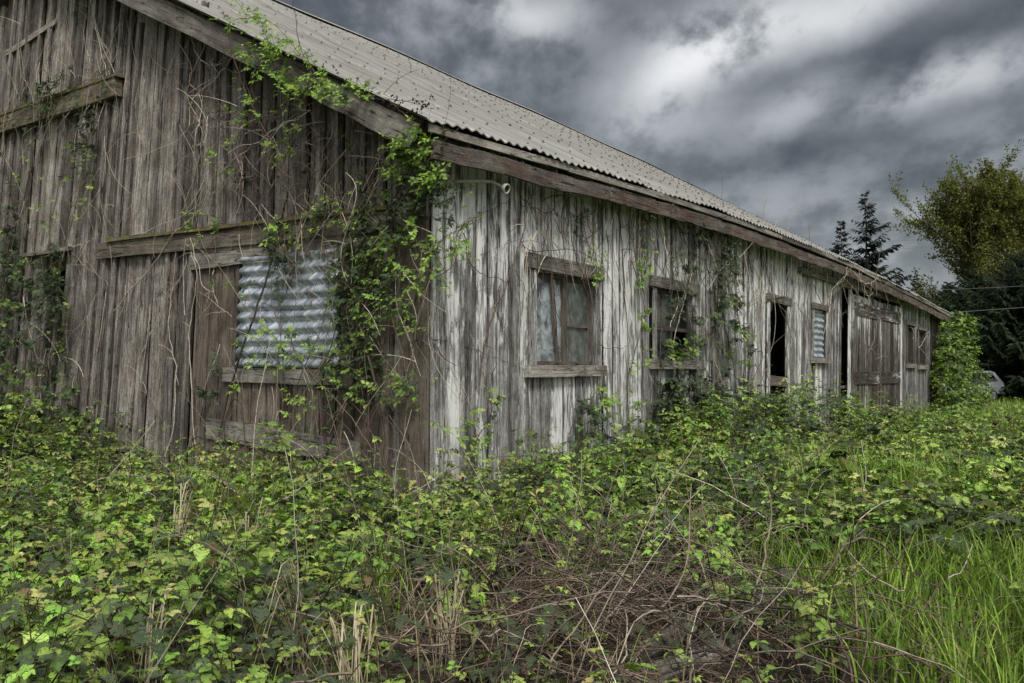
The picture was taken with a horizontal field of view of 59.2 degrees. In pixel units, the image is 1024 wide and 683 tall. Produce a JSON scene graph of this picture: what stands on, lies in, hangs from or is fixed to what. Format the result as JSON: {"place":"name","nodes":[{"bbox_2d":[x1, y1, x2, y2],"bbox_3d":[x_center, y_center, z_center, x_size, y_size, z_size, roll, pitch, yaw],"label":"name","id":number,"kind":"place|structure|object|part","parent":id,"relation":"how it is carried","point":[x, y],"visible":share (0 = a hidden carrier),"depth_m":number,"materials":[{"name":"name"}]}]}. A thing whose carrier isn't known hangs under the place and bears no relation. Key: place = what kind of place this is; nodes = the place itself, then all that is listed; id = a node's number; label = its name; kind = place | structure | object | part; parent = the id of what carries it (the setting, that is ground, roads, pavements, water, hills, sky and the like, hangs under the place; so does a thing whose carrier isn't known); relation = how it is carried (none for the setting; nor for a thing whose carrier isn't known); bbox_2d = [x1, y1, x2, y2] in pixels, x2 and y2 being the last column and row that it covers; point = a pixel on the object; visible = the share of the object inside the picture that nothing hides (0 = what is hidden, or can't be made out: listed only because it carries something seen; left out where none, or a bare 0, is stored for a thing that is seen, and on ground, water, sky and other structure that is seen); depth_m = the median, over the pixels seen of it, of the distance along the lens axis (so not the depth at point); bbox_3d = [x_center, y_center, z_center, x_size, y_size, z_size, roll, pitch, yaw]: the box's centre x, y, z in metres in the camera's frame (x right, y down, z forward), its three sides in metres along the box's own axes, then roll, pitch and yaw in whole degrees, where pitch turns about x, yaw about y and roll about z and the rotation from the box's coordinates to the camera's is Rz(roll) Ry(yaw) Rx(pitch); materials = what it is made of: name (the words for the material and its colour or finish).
{"place":"outdoors","nodes":[
{"label":"outdoors","id":0,"kind":"place"},
{"bbox_2d":[0,396,1023,682],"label":"grass","id":1,"kind":"structure","parent":0,"point":[994,580],"depth_m":5.79,"materials":[{"name":"green plant"}]},
{"bbox_2d":[0,399,1023,682],"bbox_3d":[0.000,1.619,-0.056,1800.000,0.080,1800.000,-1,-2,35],"label":"ground","id":2,"kind":"structure","parent":0,"point":[804,669],"depth_m":5.27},
{"bbox_2d":[14,518,84,600],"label":"dry grass tuft","id":3,"kind":"object","parent":2,"relation":"on","point":[64,553],"visible":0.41,"depth_m":6.02,"materials":[{"name":"beige plant"}]},
{"bbox_2d":[97,566,204,682],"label":"dead cane","id":4,"kind":"object","parent":2,"relation":"on","point":[110,659],"visible":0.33,"depth_m":4.33,"materials":[{"name":"brown plant"}]},
{"bbox_2d":[133,583,206,682],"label":"dry grass tuft","id":5,"kind":"object","parent":2,"relation":"on","point":[148,628],"visible":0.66,"depth_m":4.16,"materials":[{"name":"beige plant"}]},
{"bbox_2d":[172,479,211,552],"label":"dry grass tuft","id":6,"kind":"object","parent":2,"relation":"on","point":[181,508],"visible":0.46,"depth_m":7.28,"materials":[{"name":"beige plant"}]},
{"bbox_2d":[210,497,286,568],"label":"dry grass tuft","id":7,"kind":"object","parent":2,"relation":"on","point":[267,510],"visible":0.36,"depth_m":6.96,"materials":[{"name":"beige plant"}]},
{"bbox_2d":[237,555,317,674],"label":"dry grass tuft","id":8,"kind":"object","parent":2,"relation":"on","point":[288,616],"visible":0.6,"depth_m":4.63,"materials":[{"name":"beige plant"}]},
{"bbox_2d":[278,524,310,679],"bbox_3d":[-1.257,1.665,5.345,0.231,0.892,1.738,1,-2,-16],"label":"dead cane","id":9,"kind":"object","parent":2,"relation":"on","point":[302,646],"visible":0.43,"depth_m":5.68,"materials":[{"name":"brown plant"}]},
{"bbox_2d":[271,601,390,682],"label":"dry grass tuft","id":10,"kind":"object","parent":2,"relation":"on","point":[356,649],"visible":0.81,"depth_m":4.13,"materials":[{"name":"beige plant"}]},
{"bbox_2d":[303,364,407,508],"bbox_3d":[-1.633,1.098,9.752,0.354,1.726,2.303,1,-2,-37],"label":"dead cane","id":11,"kind":"object","parent":2,"relation":"on","point":[375,454],"visible":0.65,"depth_m":9.72,"materials":[{"name":"brown plant"}]},
{"bbox_2d":[380,571,476,678],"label":"dry grass tuft","id":12,"kind":"object","parent":2,"relation":"on","point":[438,608],"visible":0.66,"depth_m":4.86,"materials":[{"name":"beige plant"}]},
{"bbox_2d":[436,464,510,510],"bbox_3d":[-0.406,1.570,8.875,0.819,0.740,0.177,1,-2,-18],"label":"dead cane","id":13,"kind":"object","parent":2,"relation":"on","point":[460,466],"visible":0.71,"depth_m":8.85,"materials":[{"name":"brown plant"}]},
{"bbox_2d":[0,0,953,510],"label":"barn","id":14,"kind":"structure","parent":2,"relation":"on","point":[504,140],"depth_m":13.34,"materials":[{"name":"grey wood"}]},
{"bbox_2d":[0,1,119,471],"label":"bramble vine","id":15,"kind":"object","parent":14,"relation":"attached to","point":[43,275],"visible":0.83,"depth_m":14.73,"materials":[{"name":"plant"}]},
{"bbox_2d":[0,3,153,220],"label":"bramble vine","id":16,"kind":"object","parent":14,"relation":"attached to","point":[81,127],"visible":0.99,"depth_m":14.36,"materials":[{"name":"plant"}]},
{"bbox_2d":[48,0,265,472],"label":"dry vine","id":17,"kind":"object","parent":14,"relation":"attached to","point":[198,120],"visible":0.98,"depth_m":12.98,"materials":[{"name":"plant"}]},
{"bbox_2d":[188,248,382,497],"bbox_3d":[-3.086,0.432,11.827,3.808,3.193,0.179,-1,-2,35],"label":"door","id":18,"kind":"structure","parent":14,"relation":"in","point":[221,333],"depth_m":11.84,"materials":[{"name":"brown wood"}]},
{"bbox_2d":[164,49,419,294],"bbox_3d":[-3.062,-2.278,11.482,4.928,3.501,0.697,-1,-2,35],"label":"dry vine","id":19,"kind":"object","parent":14,"relation":"attached to","point":[284,156],"visible":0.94,"depth_m":11.42,"materials":[{"name":"plant"}]},
{"bbox_2d":[209,0,376,162],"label":"bramble vine","id":20,"kind":"object","parent":14,"relation":"attached to","point":[291,87],"visible":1,"depth_m":10.92,"materials":[{"name":"plant"}]},
{"bbox_2d":[195,190,393,493],"bbox_3d":[-2.950,0.165,11.299,3.800,4.224,0.673,-1,-2,35],"label":"bramble vine","id":21,"kind":"object","parent":14,"relation":"attached to","point":[200,391],"visible":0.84,"depth_m":11.46,"materials":[{"name":"plant"}]},
{"bbox_2d":[200,69,484,501],"bbox_3d":[-2.457,-0.215,10.828,4.980,5.941,0.932,-1,-2,35],"label":"bramble vine","id":22,"kind":"object","parent":14,"relation":"attached to","point":[433,176],"visible":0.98,"depth_m":10.39,"materials":[{"name":"plant"}]},
{"bbox_2d":[361,91,433,128],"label":"vine","id":23,"kind":"object","parent":14,"relation":"on","point":[412,109],"visible":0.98,"depth_m":9.80,"materials":[{"name":"plant"}]},
{"bbox_2d":[437,172,510,193],"bbox_3d":[-0.489,-1.904,10.808,1.128,0.207,0.171,1,-2,-34],"label":"outdoor lamp","id":24,"kind":"object","parent":14,"relation":"attached to","point":[505,188],"visible":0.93,"depth_m":10.83,"materials":[{"name":"metal"}]},
{"bbox_2d":[423,185,587,440],"bbox_3d":[0.116,-0.451,11.554,0.420,3.368,3.865,-1,-2,35],"label":"dry vine","id":25,"kind":"object","parent":14,"relation":"attached to","point":[463,258],"visible":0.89,"depth_m":11.25,"materials":[{"name":"plant"}]},
{"bbox_2d":[524,252,606,376],"bbox_3d":[0.690,-0.329,12.818,0.355,1.665,2.095,-1,-2,35],"label":"window","id":26,"kind":"structure","parent":14,"relation":"in","point":[587,334],"depth_m":12.84,"materials":[{"name":"grey wood"}]},
{"bbox_2d":[514,158,649,451],"bbox_3d":[1.167,-0.447,12.984,0.416,4.854,4.129,-1,-2,35],"label":"dry vine","id":27,"kind":"object","parent":14,"relation":"attached to","point":[597,273],"visible":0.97,"depth_m":12.92,"materials":[{"name":"plant"}]},
{"bbox_2d":[617,189,730,456],"bbox_3d":[3.066,-0.356,15.594,0.536,4.464,4.495,-1,-2,35],"label":"bramble vine","id":28,"kind":"object","parent":14,"relation":"attached to","point":[646,276],"visible":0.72,"depth_m":14.64,"materials":[{"name":"plant"}]},
{"bbox_2d":[649,275,701,368],"bbox_3d":[2.810,-0.297,15.725,0.244,1.558,1.950,-1,-2,35],"label":"window","id":29,"kind":"structure","parent":14,"relation":"in","point":[659,313],"depth_m":15.63,"materials":[{"name":"grey wood"}]},
{"bbox_2d":[646,213,715,450],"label":"bramble vine","id":30,"kind":"object","parent":14,"relation":"attached to","point":[670,386],"visible":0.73,"depth_m":15.21,"materials":[{"name":"plant"}]},
{"bbox_2d":[689,177,792,430],"bbox_3d":[4.506,-0.574,17.322,0.863,5.228,5.242,-1,-2,35],"label":"bramble vine","id":31,"kind":"object","parent":14,"relation":"attached to","point":[733,297],"visible":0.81,"depth_m":17.06,"materials":[{"name":"plant"}]},
{"bbox_2d":[766,293,792,438],"bbox_3d":[5.971,0.583,20.130,0.081,3.226,1.709,-1,-2,35],"label":"doorway","id":32,"kind":"structure","parent":14,"relation":"in","point":[771,379],"depth_m":20.04,"materials":[{"name":"grey wood"}]},
{"bbox_2d":[752,209,844,396],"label":"dry vine","id":33,"kind":"object","parent":14,"relation":"attached to","point":[773,298],"visible":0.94,"depth_m":19.96,"materials":[{"name":"plant"}]},
{"bbox_2d":[811,302,830,362],"bbox_3d":[7.702,-0.203,22.661,0.244,1.495,1.469,-1,-2,35],"label":"window","id":34,"kind":"structure","parent":14,"relation":"in","point":[819,348],"depth_m":22.75,"materials":[{"name":"grey metal"}]},
{"bbox_2d":[851,294,879,428],"bbox_3d":[10.328,0.633,26.287,0.071,3.862,3.267,-1,-2,35],"label":"door","id":35,"kind":"structure","parent":14,"relation":"in","point":[864,371],"depth_m":26.24,"materials":[{"name":"grey wood"}]},
{"bbox_2d":[823,244,928,384],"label":"dry vine","id":36,"kind":"object","parent":14,"relation":"attached to","point":[856,300],"visible":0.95,"depth_m":24.39,"materials":[{"name":"plant"}]},
{"bbox_2d":[879,302,900,423],"bbox_3d":[12.036,0.717,28.705,0.070,3.864,3.113,-1,-2,35],"label":"door","id":37,"kind":"structure","parent":14,"relation":"in","point":[890,332],"depth_m":28.74,"materials":[{"name":"grey wood"}]},
{"bbox_2d":[906,320,916,367],"bbox_3d":[13.816,0.106,31.325,0.244,1.634,1.529,-1,-2,35],"label":"window","id":38,"kind":"structure","parent":14,"relation":"in","point":[910,361],"depth_m":31.64,"materials":[{"name":"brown wood"}]},
{"bbox_2d":[916,325,928,368],"bbox_3d":[14.931,0.232,32.901,0.245,1.575,1.620,-1,-2,35],"label":"window","id":39,"kind":"structure","parent":14,"relation":"in","point":[922,363],"depth_m":33.22,"materials":[{"name":"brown wood"}]},
{"bbox_2d":[950,307,1023,312],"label":"overhead cable","id":40,"kind":"object","parent":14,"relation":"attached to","point":[991,309],"visible":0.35,"depth_m":45.00,"materials":[{"name":"black metal"}]},
{"bbox_2d":[0,336,1023,682],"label":"dead stems","id":41,"kind":"object","parent":2,"relation":"on","point":[596,590],"visible":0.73,"depth_m":5.11,"materials":[{"name":"plant"}]},
{"bbox_2d":[0,363,1023,682],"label":"bramble thicket","id":42,"kind":"object","parent":2,"relation":"on","point":[80,619],"visible":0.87,"depth_m":7.31,"materials":[{"name":"green plant"}]},
{"bbox_2d":[454,381,653,485],"bbox_3d":[0.849,1.471,12.339,0.502,1.849,5.096,-1,-2,35],"label":"bramble vine","id":43,"kind":"object","parent":2,"relation":"on","point":[595,413],"visible":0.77,"depth_m":12.30,"materials":[{"name":"plant"}]},
{"bbox_2d":[600,620,624,650],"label":"dead cane","id":44,"kind":"object","parent":2,"relation":"on","point":[619,631],"visible":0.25,"depth_m":5.16,"materials":[{"name":"brown plant"}]},
{"bbox_2d":[537,483,704,639],"bbox_3d":[0.810,1.609,6.251,0.164,1.025,2.307,-1,-2,35],"label":"dead cane","id":45,"kind":"object","parent":2,"relation":"on","point":[650,544],"visible":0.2,"depth_m":6.62,"materials":[{"name":"beige plant"}]},
{"bbox_2d":[630,605,719,660],"bbox_3d":[1.018,1.744,5.447,0.123,0.129,1.182,-1,-2,32],"label":"fallen log","id":46,"kind":"object","parent":2,"relation":"on","point":[651,652],"visible":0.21,"depth_m":5.08,"materials":[{"name":"brown wood"}]},
{"bbox_2d":[646,625,748,682],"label":"fallen log","id":47,"kind":"object","parent":2,"relation":"on","point":[729,645],"visible":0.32,"depth_m":4.85,"materials":[{"name":"brown wood"}]},
{"bbox_2d":[676,594,724,654],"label":"dead cane","id":48,"kind":"object","parent":2,"relation":"on","point":[713,605],"visible":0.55,"depth_m":5.06,"materials":[{"name":"brown plant"}]},
{"bbox_2d":[682,489,741,579],"bbox_3d":[1.520,1.481,6.888,0.454,0.776,0.141,0,-2,2],"label":"dead cane","id":49,"kind":"object","parent":2,"relation":"on","point":[697,515],"visible":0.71,"depth_m":6.94,"materials":[{"name":"brown plant"}]},
{"bbox_2d":[734,465,789,651],"bbox_3d":[1.552,1.308,5.568,0.297,0.994,0.998,-1,-2,20],"label":"dead cane","id":50,"kind":"object","parent":2,"relation":"on","point":[762,567],"visible":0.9,"depth_m":5.80,"materials":[{"name":"brown plant"}]},
{"bbox_2d":[828,220,851,257],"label":"conifer tree","id":51,"kind":"object","parent":2,"relation":"on","point":[838,247],"visible":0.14,"depth_m":74.22,"materials":[{"name":"green plant"}]},
{"bbox_2d":[848,446,870,533],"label":"dead cane","id":52,"kind":"object","parent":2,"relation":"on","point":[851,454],"visible":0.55,"depth_m":7.57,"materials":[{"name":"brown plant"}]},
{"bbox_2d":[797,537,928,627],"bbox_3d":[2.236,1.665,5.758,1.119,0.769,0.284,1,-2,-29],"label":"dead cane","id":53,"kind":"object","parent":2,"relation":"on","point":[848,543],"visible":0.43,"depth_m":5.89,"materials":[{"name":"brown plant"}]},
{"bbox_2d":[842,190,912,300],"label":"conifer tree","id":54,"kind":"object","parent":2,"relation":"on","point":[869,260],"visible":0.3,"depth_m":69.73,"materials":[{"name":"green plant"}]},
{"bbox_2d":[906,277,921,294],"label":"conifer tree","id":55,"kind":"object","parent":2,"relation":"on","point":[913,280],"visible":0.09,"depth_m":95.34,"materials":[{"name":"green plant"}]},
{"bbox_2d":[899,596,974,638],"bbox_3d":[2.276,1.606,4.851,0.430,0.454,0.152,1,-2,-20],"label":"dead cane","id":56,"kind":"object","parent":2,"relation":"on","point":[903,614],"visible":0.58,"depth_m":4.87,"materials":[{"name":"brown plant"}]},
{"bbox_2d":[933,281,958,303],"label":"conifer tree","id":57,"kind":"object","parent":2,"relation":"on","point":[944,286],"visible":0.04,"depth_m":66.12,"materials":[{"name":"green plant"}]},
{"bbox_2d":[883,139,1023,309],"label":"broadleaf tree","id":58,"kind":"object","parent":2,"relation":"on","point":[976,230],"visible":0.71,"depth_m":58.70,"materials":[{"name":"green plant"}]},
{"bbox_2d":[929,309,996,416],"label":"climbing shrub","id":59,"kind":"object","parent":2,"relation":"on","point":[953,369],"visible":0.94,"depth_m":34.33,"materials":[{"name":"green plant"}]},
{"bbox_2d":[927,267,1012,401],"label":"conifer tree","id":60,"kind":"object","parent":2,"relation":"on","point":[957,300],"visible":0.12,"depth_m":56.61,"materials":[{"name":"green plant"}]},
{"bbox_2d":[940,259,1004,353],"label":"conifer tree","id":61,"kind":"object","parent":2,"relation":"on","point":[991,279],"visible":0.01,"depth_m":62.38,"materials":[{"name":"green plant"}]},
{"bbox_2d":[925,159,1023,293],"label":"broadleaf tree","id":62,"kind":"object","parent":2,"relation":"on","point":[1019,229],"visible":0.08,"depth_m":63.81,"materials":[{"name":"green plant"}]},
{"bbox_2d":[944,371,1005,401],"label":"parked car","id":63,"kind":"object","parent":2,"relation":"on","point":[997,383],"visible":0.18,"depth_m":49.70,"materials":[{"name":"silver metal"}]},
{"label":"side window","id":64,"kind":"part","parent":63,"relation":"part of","materials":[{"name":"black glass"}]},
{"bbox_2d":[941,248,1023,402],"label":"conifer tree","id":65,"kind":"object","parent":2,"relation":"on","point":[1000,341],"visible":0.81,"depth_m":51.05,"materials":[{"name":"green plant"}]},
{"bbox_2d":[1005,414,1011,445],"bbox_3d":[7.684,1.605,13.941,0.134,0.956,0.096,1,-2,-36],"label":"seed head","id":66,"kind":"object","parent":2,"relation":"on","point":[1008,417],"visible":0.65,"depth_m":13.93},
{"bbox_2d":[279,0,1023,304],"label":"sky","id":67,"kind":"structure","parent":0,"point":[809,107],"materials":[{"name":"grey"}]},
{"bbox_2d":[922,286,1019,290],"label":"overhead cable","id":68,"kind":"object","parent":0,"point":[970,288],"visible":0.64,"depth_m":45.64,"materials":[{"name":"black metal"}]}
]}

